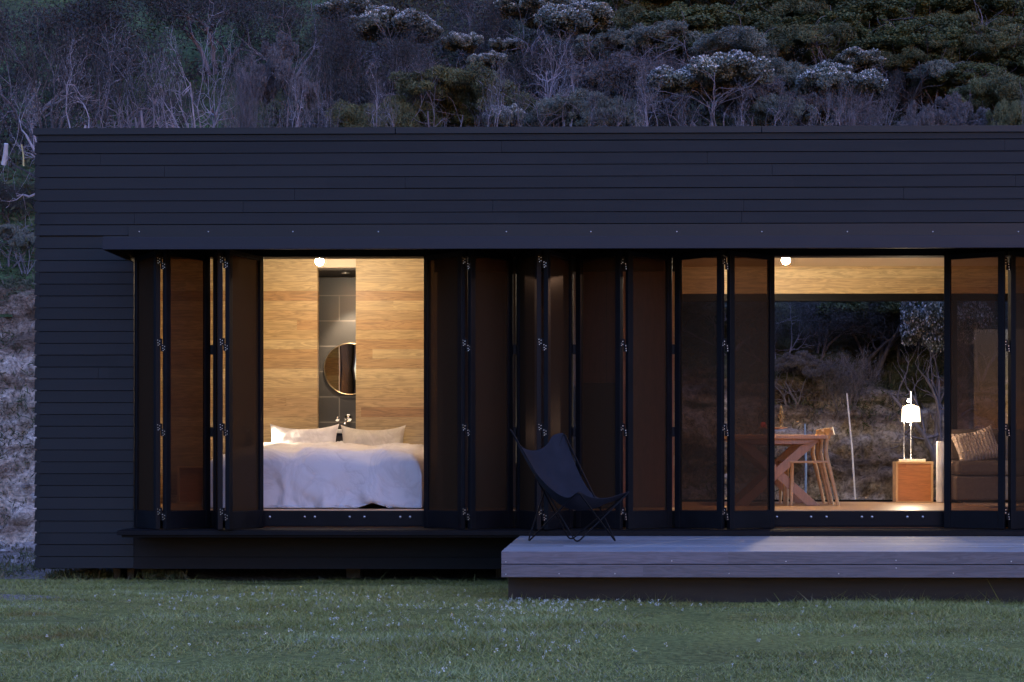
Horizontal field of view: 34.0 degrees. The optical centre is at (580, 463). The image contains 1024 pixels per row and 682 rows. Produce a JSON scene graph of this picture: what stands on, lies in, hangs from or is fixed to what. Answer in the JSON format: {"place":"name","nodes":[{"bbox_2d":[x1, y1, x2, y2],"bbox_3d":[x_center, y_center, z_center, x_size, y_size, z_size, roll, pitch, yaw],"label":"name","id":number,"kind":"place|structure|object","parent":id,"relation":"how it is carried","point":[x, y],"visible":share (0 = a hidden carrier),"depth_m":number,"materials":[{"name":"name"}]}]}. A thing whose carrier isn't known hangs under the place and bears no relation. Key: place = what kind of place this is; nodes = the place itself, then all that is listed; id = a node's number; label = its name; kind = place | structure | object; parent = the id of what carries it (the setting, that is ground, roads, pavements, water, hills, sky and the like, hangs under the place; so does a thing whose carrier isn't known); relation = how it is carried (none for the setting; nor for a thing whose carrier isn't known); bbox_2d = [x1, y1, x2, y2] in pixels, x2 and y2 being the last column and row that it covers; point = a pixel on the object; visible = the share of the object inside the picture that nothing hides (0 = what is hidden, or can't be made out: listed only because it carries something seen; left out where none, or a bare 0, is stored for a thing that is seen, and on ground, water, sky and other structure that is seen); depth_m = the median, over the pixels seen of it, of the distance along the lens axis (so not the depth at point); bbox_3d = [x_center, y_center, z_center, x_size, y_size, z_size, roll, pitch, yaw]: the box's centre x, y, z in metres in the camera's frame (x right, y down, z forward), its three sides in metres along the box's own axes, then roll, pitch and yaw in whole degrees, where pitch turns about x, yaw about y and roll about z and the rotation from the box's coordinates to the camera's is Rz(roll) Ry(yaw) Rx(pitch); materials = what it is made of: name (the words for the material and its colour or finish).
{"place":"outdoors","nodes":[
{"label":"outdoors","id":0,"kind":"place"},
{"bbox_2d":[0,283,1007,546],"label":"rock bank","id":1,"kind":"object","parent":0,"point":[878,453],"visible":0.2,"depth_m":19.79,"materials":[{"name":"grey stone"}]},
{"bbox_2d":[0,275,1007,527],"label":"bank weeds","id":2,"kind":"object","parent":1,"relation":"on","point":[16,289],"visible":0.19,"depth_m":19.97,"materials":[{"name":"green plant"}]},
{"bbox_2d":[726,302,835,357],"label":"scrub tree","id":3,"kind":"object","parent":1,"relation":"on","point":[801,329],"visible":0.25,"depth_m":20.14,"materials":[{"name":"grey plant"}]},
{"bbox_2d":[775,350,841,404],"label":"twiggy shrub","id":4,"kind":"object","parent":1,"relation":"on","point":[808,365],"visible":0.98,"depth_m":19.69,"materials":[{"name":"grey plant"}]},
{"bbox_2d":[776,346,888,411],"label":"twiggy shrub","id":5,"kind":"object","parent":1,"relation":"on","point":[845,381],"visible":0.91,"depth_m":19.78,"materials":[{"name":"grey plant"}]},
{"bbox_2d":[776,302,890,362],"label":"scrub tree","id":6,"kind":"object","parent":1,"relation":"on","point":[845,320],"visible":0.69,"depth_m":20.15,"materials":[{"name":"grey plant"}]},
{"bbox_2d":[814,302,922,378],"bbox_3d":[3.648,-1.624,20.262,1.542,1.208,1.328,0,0,-39],"label":"round bush","id":7,"kind":"object","parent":1,"relation":"on","point":[883,348],"visible":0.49,"depth_m":20.16,"materials":[{"name":"green plant"}]},
{"bbox_2d":[889,301,1007,465],"bbox_3d":[4.442,-1.038,19.903,1.304,2.243,1.721,0,0,50],"label":"flowering tree","id":8,"kind":"object","parent":1,"relation":"on","point":[924,325],"visible":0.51,"depth_m":19.59,"materials":[{"name":"grey plant"}]},
{"bbox_2d":[0,0,1022,357],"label":"hillside","id":9,"kind":"structure","parent":0,"point":[852,344],"depth_m":28.16,"materials":[{"name":"green plant"}]},
{"bbox_2d":[0,171,35,223],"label":"scrub tree","id":10,"kind":"object","parent":9,"relation":"on","point":[8,197],"visible":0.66,"depth_m":22.40,"materials":[{"name":"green plant"}]},
{"bbox_2d":[0,25,128,225],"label":"crooked tree","id":11,"kind":"object","parent":9,"relation":"on","point":[56,116],"visible":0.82,"depth_m":22.34,"materials":[{"name":"grey plant"}]},
{"bbox_2d":[0,0,142,166],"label":"scrub tree","id":12,"kind":"object","parent":9,"relation":"on","point":[17,83],"visible":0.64,"depth_m":25.41,"materials":[{"name":"grey plant"}]},
{"bbox_2d":[0,0,148,177],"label":"multi stem tree","id":13,"kind":"object","parent":9,"relation":"on","point":[32,137],"visible":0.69,"depth_m":23.68,"materials":[{"name":"grey plant"}]},
{"bbox_2d":[0,0,178,120],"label":"scrub tree","id":14,"kind":"object","parent":9,"relation":"on","point":[82,13],"visible":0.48,"depth_m":26.78,"materials":[{"name":"grey plant"}]},
{"bbox_2d":[23,13,208,182],"bbox_3d":[-6.484,-5.137,23.741,2.470,3.070,2.172,0,0,5],"label":"multi stem tree","id":15,"kind":"object","parent":9,"relation":"on","point":[150,125],"visible":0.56,"depth_m":23.67,"materials":[{"name":"grey plant"}]},
{"bbox_2d":[83,12,188,127],"bbox_3d":[-6.186,-4.521,22.608,1.837,3.207,1.152,0,0,16],"label":"crooked tree","id":16,"kind":"object","parent":9,"relation":"on","point":[132,86],"visible":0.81,"depth_m":22.46,"materials":[{"name":"grey plant"}]},
{"bbox_2d":[140,0,249,127],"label":"multi stem tree","id":17,"kind":"object","parent":9,"relation":"on","point":[214,122],"visible":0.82,"depth_m":23.51,"materials":[{"name":"grey plant"}]},
{"bbox_2d":[121,0,319,74],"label":"scrub tree","id":18,"kind":"object","parent":9,"relation":"on","point":[178,11],"visible":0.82,"depth_m":28.02,"materials":[{"name":"grey plant"}]},
{"bbox_2d":[214,53,293,127],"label":"twiggy shrub","id":19,"kind":"object","parent":9,"relation":"on","point":[244,106],"visible":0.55,"depth_m":23.40,"materials":[{"name":"grey plant"}]},
{"bbox_2d":[234,24,320,126],"bbox_3d":[-4.302,-4.951,23.941,1.250,2.695,1.358,0,0,36],"label":"twiggy shrub","id":20,"kind":"object","parent":9,"relation":"on","point":[278,66],"visible":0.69,"depth_m":23.81,"materials":[{"name":"grey plant"}]},
{"bbox_2d":[206,0,383,98],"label":"scrub tree","id":21,"kind":"object","parent":9,"relation":"on","point":[253,35],"visible":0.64,"depth_m":27.95,"materials":[{"name":"grey plant"}]},
{"bbox_2d":[295,0,391,108],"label":"scrub tree","id":22,"kind":"object","parent":9,"relation":"on","point":[340,50],"visible":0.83,"depth_m":25.52,"materials":[{"name":"grey plant"}]},
{"bbox_2d":[313,0,402,82],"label":"tree","id":23,"kind":"object","parent":9,"relation":"on","point":[363,4],"visible":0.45,"depth_m":28.04,"materials":[{"name":"grey plant"}]},
{"bbox_2d":[322,95,430,127],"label":"olive shrub","id":24,"kind":"object","parent":9,"relation":"on","point":[350,118],"visible":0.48,"depth_m":23.10,"materials":[{"name":"green plant"}]},
{"bbox_2d":[353,12,442,105],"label":"scrub tree","id":25,"kind":"object","parent":9,"relation":"on","point":[397,52],"visible":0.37,"depth_m":25.64,"materials":[{"name":"grey plant"}]},
{"bbox_2d":[343,4,459,98],"bbox_3d":[-2.898,-6.433,26.900,2.173,1.794,1.820,0,0,-27],"label":"flowering tree","id":26,"kind":"object","parent":9,"relation":"on","point":[387,15],"visible":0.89,"depth_m":26.45,"materials":[{"name":"grey plant"}]},
{"bbox_2d":[374,76,443,126],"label":"olive shrub","id":27,"kind":"object","parent":9,"relation":"on","point":[402,103],"visible":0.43,"depth_m":23.47,"materials":[{"name":"green plant"}]},
{"bbox_2d":[0,0,912,247],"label":"green scrub","id":28,"kind":"object","parent":9,"relation":"on","point":[28,161],"visible":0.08,"depth_m":26.96,"materials":[{"name":"green plant"}]},
{"bbox_2d":[441,31,484,67],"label":"flowering shrub","id":29,"kind":"object","parent":9,"relation":"on","point":[452,41],"visible":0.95,"depth_m":26.86,"materials":[{"name":"grey plant"}]},
{"bbox_2d":[387,60,540,126],"bbox_3d":[-1.764,-4.760,24.058,2.540,1.802,2.371,0,0,26],"label":"olive shrub","id":30,"kind":"object","parent":9,"relation":"on","point":[461,86],"visible":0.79,"depth_m":23.56,"materials":[{"name":"green plant"}]},
{"bbox_2d":[0,0,985,160],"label":"scrub","id":31,"kind":"object","parent":9,"relation":"on","point":[430,45],"visible":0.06,"depth_m":27.57,"materials":[{"name":"green plant"}]},
{"bbox_2d":[436,0,550,76],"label":"scrub tree","id":32,"kind":"object","parent":9,"relation":"on","point":[481,27],"visible":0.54,"depth_m":27.69,"materials":[{"name":"grey plant"}]},
{"bbox_2d":[0,0,1021,318],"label":"undergrowth","id":33,"kind":"object","parent":9,"relation":"on","point":[326,100],"visible":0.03,"depth_m":27.73,"materials":[{"name":"green plant"}]},
{"bbox_2d":[0,0,1023,248],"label":"heathy scrub","id":34,"kind":"object","parent":9,"relation":"on","point":[424,76],"visible":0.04,"depth_m":25.59,"materials":[{"name":"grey plant"}]},
{"bbox_2d":[451,0,577,86],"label":"flowering tree","id":35,"kind":"object","parent":9,"relation":"on","point":[522,9],"visible":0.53,"depth_m":27.40,"materials":[{"name":"grey plant"}]},
{"bbox_2d":[472,38,566,98],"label":"scrub tree","id":36,"kind":"object","parent":9,"relation":"on","point":[525,66],"visible":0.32,"depth_m":26.32,"materials":[{"name":"grey plant"}]},
{"bbox_2d":[523,15,577,100],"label":"multi stem tree","id":37,"kind":"object","parent":9,"relation":"on","point":[550,90],"visible":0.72,"depth_m":25.10,"materials":[{"name":"grey plant"}]},
{"bbox_2d":[506,85,610,126],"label":"feathery shrub","id":38,"kind":"object","parent":9,"relation":"on","point":[553,106],"visible":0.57,"depth_m":23.16,"materials":[{"name":"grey plant"}]},
{"bbox_2d":[524,29,602,91],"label":"scrub tree","id":39,"kind":"object","parent":9,"relation":"on","point":[561,62],"visible":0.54,"depth_m":26.12,"materials":[{"name":"grey plant"}]},
{"bbox_2d":[524,0,628,90],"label":"flowering tree","id":40,"kind":"object","parent":9,"relation":"on","point":[591,16],"visible":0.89,"depth_m":26.21,"materials":[{"name":"grey plant"}]},
{"bbox_2d":[564,95,648,126],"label":"feathery shrub","id":41,"kind":"object","parent":9,"relation":"on","point":[584,120],"visible":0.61,"depth_m":23.01,"materials":[{"name":"grey plant"}]},
{"bbox_2d":[568,49,677,125],"bbox_3d":[0.648,-5.406,24.936,1.917,1.495,1.454,0,0,-21],"label":"flowering tree","id":42,"kind":"object","parent":9,"relation":"on","point":[590,76],"visible":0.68,"depth_m":24.59,"materials":[{"name":"grey plant"}]},
{"bbox_2d":[557,18,701,111],"bbox_3d":[1.023,-6.079,25.698,2.893,1.587,1.714,0,0,-18],"label":"flowering tree","id":43,"kind":"object","parent":9,"relation":"on","point":[640,36],"visible":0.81,"depth_m":25.57,"materials":[{"name":"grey plant"}]},
{"bbox_2d":[581,0,746,70],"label":"flowering tree","id":44,"kind":"object","parent":9,"relation":"on","point":[695,15],"visible":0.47,"depth_m":26.10,"materials":[{"name":"green plant"}]},
{"bbox_2d":[644,49,774,125],"bbox_3d":[1.772,-4.730,23.082,2.007,1.947,2.397,0,0,18],"label":"flowering tree","id":45,"kind":"object","parent":9,"relation":"on","point":[703,77],"visible":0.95,"depth_m":22.98,"materials":[{"name":"grey plant"}]},
{"bbox_2d":[651,25,783,117],"bbox_3d":[2.135,-5.909,25.378,2.303,1.538,1.929,0,0,-17],"label":"flowering tree","id":46,"kind":"object","parent":9,"relation":"on","point":[745,39],"visible":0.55,"depth_m":24.98,"materials":[{"name":"grey plant"}]},
{"bbox_2d":[716,75,795,125],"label":"twiggy shrub","id":47,"kind":"object","parent":9,"relation":"on","point":[761,90],"visible":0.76,"depth_m":23.43,"materials":[{"name":"grey plant"}]},
{"bbox_2d":[706,2,814,64],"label":"round bush","id":48,"kind":"object","parent":9,"relation":"on","point":[755,19],"visible":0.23,"depth_m":25.98,"materials":[{"name":"green plant"}]},
{"bbox_2d":[747,93,833,125],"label":"feathery shrub","id":49,"kind":"object","parent":9,"relation":"on","point":[761,106],"visible":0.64,"depth_m":23.12,"materials":[{"name":"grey plant"}]},
{"bbox_2d":[759,0,838,65],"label":"olive shrub","id":50,"kind":"object","parent":9,"relation":"on","point":[783,7],"visible":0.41,"depth_m":26.01,"materials":[{"name":"green plant"}]},
{"bbox_2d":[760,16,860,91],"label":"olive shrub","id":51,"kind":"object","parent":9,"relation":"on","point":[805,33],"visible":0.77,"depth_m":25.38,"materials":[{"name":"olive green leaf"},{"name":"pale grey bark"}]},
{"bbox_2d":[738,57,885,125],"bbox_3d":[3.274,-5.172,24.179,2.327,1.522,2.064,0,0,-26],"label":"feathery shrub","id":52,"kind":"object","parent":9,"relation":"on","point":[791,70],"visible":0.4,"depth_m":24.10,"materials":[{"name":"grey plant"}]},
{"bbox_2d":[767,1,893,74],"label":"round bush","id":53,"kind":"object","parent":9,"relation":"on","point":[801,18],"visible":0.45,"depth_m":25.69,"materials":[{"name":"green plant"}]},
{"bbox_2d":[796,84,866,125],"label":"twiggy shrub","id":54,"kind":"object","parent":9,"relation":"on","point":[813,101],"visible":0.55,"depth_m":23.52,"materials":[{"name":"grey plant"}]},
{"bbox_2d":[790,61,892,125],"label":"flowering tree","id":55,"kind":"object","parent":9,"relation":"on","point":[822,75],"visible":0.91,"depth_m":23.41,"materials":[{"name":"grey plant"}]},
{"bbox_2d":[801,19,902,102],"bbox_3d":[4.317,-6.115,25.992,1.739,1.417,1.497,0,0,8],"label":"round bush","id":56,"kind":"object","parent":9,"relation":"on","point":[861,30],"visible":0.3,"depth_m":25.59,"materials":[{"name":"green plant"}]},
{"bbox_2d":[812,46,903,115],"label":"flowering tree","id":57,"kind":"object","parent":9,"relation":"on","point":[854,57],"visible":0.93,"depth_m":25.12,"materials":[{"name":"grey plant"}]},
{"bbox_2d":[824,78,903,125],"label":"twiggy shrub","id":58,"kind":"object","parent":9,"relation":"on","point":[875,113],"visible":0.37,"depth_m":23.42,"materials":[{"name":"grey plant"}]},
{"bbox_2d":[831,0,931,77],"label":"round bush","id":59,"kind":"object","parent":9,"relation":"on","point":[876,8],"visible":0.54,"depth_m":25.84,"materials":[{"name":"green plant"}]},
{"bbox_2d":[854,64,922,125],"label":"scrub tree","id":60,"kind":"object","parent":9,"relation":"on","point":[894,85],"visible":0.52,"depth_m":25.24,"materials":[{"name":"grey plant"}]},
{"bbox_2d":[849,17,957,111],"bbox_3d":[5.159,-6.122,25.880,1.881,1.589,2.346,0,0,37],"label":"round bush","id":61,"kind":"object","parent":9,"relation":"on","point":[908,32],"visible":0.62,"depth_m":25.19,"materials":[{"name":"green plant"}]},
{"bbox_2d":[871,28,960,117],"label":"olive shrub","id":62,"kind":"object","parent":9,"relation":"on","point":[901,59],"visible":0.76,"depth_m":25.12,"materials":[{"name":"green plant"}]},
{"bbox_2d":[876,7,976,97],"bbox_3d":[5.408,-6.329,26.291,2.029,1.549,1.747,0,0,35],"label":"round bush","id":63,"kind":"object","parent":9,"relation":"on","point":[903,13],"visible":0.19,"depth_m":25.53,"materials":[{"name":"green plant"}]},
{"bbox_2d":[889,26,983,111],"bbox_3d":[5.676,-5.890,25.817,1.766,1.458,1.996,0,0,27],"label":"round bush","id":64,"kind":"object","parent":9,"relation":"on","point":[954,39],"visible":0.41,"depth_m":25.18,"materials":[{"name":"green plant"}]},
{"bbox_2d":[890,53,994,109],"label":"feathery shrub","id":65,"kind":"object","parent":9,"relation":"on","point":[939,69],"visible":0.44,"depth_m":24.86,"materials":[{"name":"grey plant"}]},
{"bbox_2d":[900,0,1022,21],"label":"round bush","id":66,"kind":"object","parent":9,"relation":"on","point":[935,6],"visible":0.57,"depth_m":25.97,"materials":[{"name":"green plant"}]},
{"bbox_2d":[933,90,997,124],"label":"twiggy shrub","id":67,"kind":"object","parent":9,"relation":"on","point":[955,114],"visible":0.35,"depth_m":23.12,"materials":[{"name":"grey plant"}]},
{"bbox_2d":[916,61,1023,124],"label":"round bush","id":68,"kind":"object","parent":9,"relation":"on","point":[978,68],"visible":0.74,"depth_m":24.77,"materials":[{"name":"green plant"}]},
{"bbox_2d":[924,31,1023,112],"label":"olive shrub","id":69,"kind":"object","parent":9,"relation":"on","point":[1000,41],"visible":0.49,"depth_m":25.06,"materials":[{"name":"green plant"}]},
{"bbox_2d":[925,1,1023,99],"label":"olive shrub","id":70,"kind":"object","parent":9,"relation":"on","point":[971,18],"visible":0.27,"depth_m":25.53,"materials":[{"name":"green plant"}]},
{"bbox_2d":[948,68,1023,121],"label":"olive shrub","id":71,"kind":"object","parent":9,"relation":"on","point":[990,91],"visible":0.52,"depth_m":23.57,"materials":[{"name":"green plant"}]},
{"bbox_2d":[971,45,1023,89],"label":"round bush","id":72,"kind":"object","parent":9,"relation":"on","point":[1007,56],"visible":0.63,"depth_m":25.36,"materials":[{"name":"green plant"}]},
{"bbox_2d":[985,81,1023,124],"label":"olive shrub","id":73,"kind":"object","parent":9,"relation":"on","point":[1004,115],"visible":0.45,"depth_m":22.61,"materials":[{"name":"green plant"}]},
{"bbox_2d":[0,550,1023,681],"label":"lawn","id":74,"kind":"structure","parent":0,"point":[703,659],"depth_m":9.12,"materials":[{"name":"green plant"}]},
{"bbox_2d":[0,541,190,580],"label":"path weeds","id":75,"kind":"object","parent":74,"relation":"on","point":[155,574],"visible":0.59,"depth_m":14.63,"materials":[{"name":"green plant"}]},
{"bbox_2d":[33,585,988,681],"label":"clover flowers","id":76,"kind":"object","parent":74,"relation":"on","point":[518,602],"visible":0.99,"depth_m":10.42,"materials":[{"name":"white plant"}]},
{"bbox_2d":[33,125,1023,578],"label":"house","id":77,"kind":"structure","parent":74,"relation":"on","point":[197,309],"depth_m":13.95,"materials":[{"name":"wood"}]},
{"bbox_2d":[134,250,164,528],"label":"folding door","id":78,"kind":"structure","parent":77,"relation":"in","point":[147,341],"depth_m":13.78,"materials":[{"name":"black glass"}]},
{"bbox_2d":[163,250,209,528],"bbox_3d":[-3.243,-0.595,13.776,0.248,2.266,0.460,0,0,8],"label":"folding door","id":79,"kind":"structure","parent":77,"relation":"in","point":[186,277],"depth_m":13.77,"materials":[{"name":"black glass"}]},
{"bbox_2d":[210,250,227,529],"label":"folding door","id":80,"kind":"structure","parent":77,"relation":"in","point":[218,430],"depth_m":13.51,"materials":[{"name":"black metal"}]},
{"bbox_2d":[225,250,263,529],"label":"folding door","id":81,"kind":"structure","parent":77,"relation":"in","point":[244,273],"depth_m":13.73,"materials":[{"name":"black glass"}]},
{"bbox_2d":[324,343,355,394],"bbox_3d":[-2.361,-0.966,17.124,0.535,0.535,0.011,0,0,1],"label":"round mirror","id":82,"kind":"object","parent":77,"relation":"attached to","point":[340,368],"visible":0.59,"depth_m":17.12,"materials":[{"name":"gold metal"}]},
{"bbox_2d":[424,251,469,528],"bbox_3d":[-1.097,-0.591,13.771,0.422,2.274,0.396,0,0,1],"label":"folding door","id":83,"kind":"structure","parent":77,"relation":"in","point":[445,342],"depth_m":13.76,"materials":[{"name":"black glass"}]},
{"bbox_2d":[468,251,512,528],"bbox_3d":[-0.736,-0.595,13.762,0.298,2.266,0.431,0,0,10],"label":"folding door","id":84,"kind":"structure","parent":77,"relation":"in","point":[490,275],"depth_m":13.76,"materials":[{"name":"black glass"}]},
{"bbox_2d":[513,249,545,529],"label":"folding door","id":85,"kind":"structure","parent":77,"relation":"in","point":[527,348],"depth_m":13.71,"materials":[{"name":"black glass"}]},
{"bbox_2d":[544,249,572,529],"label":"folding door","id":86,"kind":"structure","parent":77,"relation":"in","point":[558,272],"depth_m":13.70,"materials":[{"name":"black glass"}]},
{"bbox_2d":[573,251,626,528],"bbox_3d":[0.168,-0.595,13.774,0.507,2.266,0.302,0,0,10],"label":"folding door","id":87,"kind":"structure","parent":77,"relation":"in","point":[599,431],"depth_m":13.76,"materials":[{"name":"black glass"}]},
{"bbox_2d":[625,251,671,528],"bbox_3d":[0.568,-0.595,13.764,0.434,2.266,0.291,0,0,-8],"label":"folding door","id":88,"kind":"structure","parent":77,"relation":"in","point":[648,276],"depth_m":13.76,"materials":[{"name":"brown glass"}]},
{"bbox_2d":[672,251,728,528],"bbox_3d":[0.993,-0.595,13.764,0.509,2.266,0.298,0,0,10],"label":"folding door","id":89,"kind":"structure","parent":77,"relation":"in","point":[700,430],"depth_m":13.75,"materials":[{"name":"black glass"}]},
{"bbox_2d":[727,251,774,528],"bbox_3d":[1.408,-0.595,13.753,0.454,2.266,0.289,0,0,-7],"label":"folding door","id":90,"kind":"structure","parent":77,"relation":"in","point":[750,276],"depth_m":13.75,"materials":[{"name":"black glass"}]},
{"bbox_2d":[725,435,827,505],"bbox_3d":[1.821,0.067,16.018,0.923,0.654,1.410,0,0,1],"label":"dining table","id":91,"kind":"object","parent":77,"relation":"on","point":[799,447],"visible":0.56,"depth_m":15.41,"materials":[{"name":"brown wood"}]},
{"bbox_2d":[785,427,839,505],"bbox_3d":[2.167,0.032,15.618,0.464,0.731,0.442,0,0,1],"label":"dining chair","id":92,"kind":"object","parent":77,"relation":"on","point":[829,432],"visible":0.89,"depth_m":15.41,"materials":[{"name":"brown wood"}]},
{"bbox_2d":[725,294,1007,501],"bbox_3d":[4.145,-0.668,17.102,6.448,2.125,0.090,0,0,1],"label":"window frame","id":93,"kind":"structure","parent":77,"relation":"in","point":[778,297],"depth_m":17.08,"materials":[{"name":"black metal"}]},
{"bbox_2d":[893,462,932,501],"bbox_3d":[3.367,0.189,16.899,0.375,0.409,0.200,0,0,1],"label":"box side table","id":94,"kind":"object","parent":77,"relation":"on","point":[912,481],"visible":1,"depth_m":16.81,"materials":[{"name":"brown wood"}]},
{"bbox_2d":[944,251,1009,528],"bbox_3d":[3.272,-0.595,13.756,0.528,2.266,0.230,0,0,7],"label":"folding door","id":95,"kind":"structure","parent":77,"relation":"in","point":[975,342],"depth_m":13.75,"materials":[{"name":"black glass"}]},
{"bbox_2d":[1008,251,1023,528],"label":"folding door","id":96,"kind":"structure","parent":77,"relation":"in","point":[1015,259],"depth_m":13.65,"materials":[{"name":"black metal"}]},
{"bbox_3d":[-2.307,0.165,15.483,1.740,0.459,1.850,0,0,1],"label":"bed","id":97,"kind":"object","parent":77,"relation":"on","visible":0},
{"bbox_2d":[270,424,338,442],"bbox_3d":[-2.676,-0.196,16.161,0.683,0.373,0.214,0,0,1],"label":"pillow","id":98,"kind":"object","parent":97,"relation":"on","point":[289,435],"visible":0.53,"depth_m":16.11,"materials":[{"name":"white fabric"}]},
{"bbox_2d":[210,441,423,507],"bbox_3d":[-2.308,0.086,15.323,1.935,0.605,1.824,0,0,1],"label":"duvet","id":99,"kind":"object","parent":97,"relation":"on","point":[339,474],"visible":0.66,"depth_m":14.49,"materials":[{"name":"white fabric"}]},
{"bbox_2d":[341,425,405,445],"bbox_3d":[-2.006,-0.196,16.172,0.634,0.351,0.202,0,0,1],"label":"pillow","id":100,"kind":"object","parent":97,"relation":"on","point":[369,437],"visible":0.52,"depth_m":16.12,"materials":[{"name":"fabric"}]},
{"bbox_2d":[501,536,1023,602],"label":"deck","id":101,"kind":"structure","parent":74,"relation":"on","point":[535,567],"depth_m":11.35,"materials":[{"name":"wood"}]},
{"bbox_2d":[510,429,628,541],"bbox_3d":[-0.081,0.160,12.260,0.654,0.819,0.703,0,0,34],"label":"butterfly chair","id":102,"kind":"object","parent":101,"relation":"on","point":[553,467],"visible":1,"depth_m":12.41,"materials":[{"name":"black fabric"}]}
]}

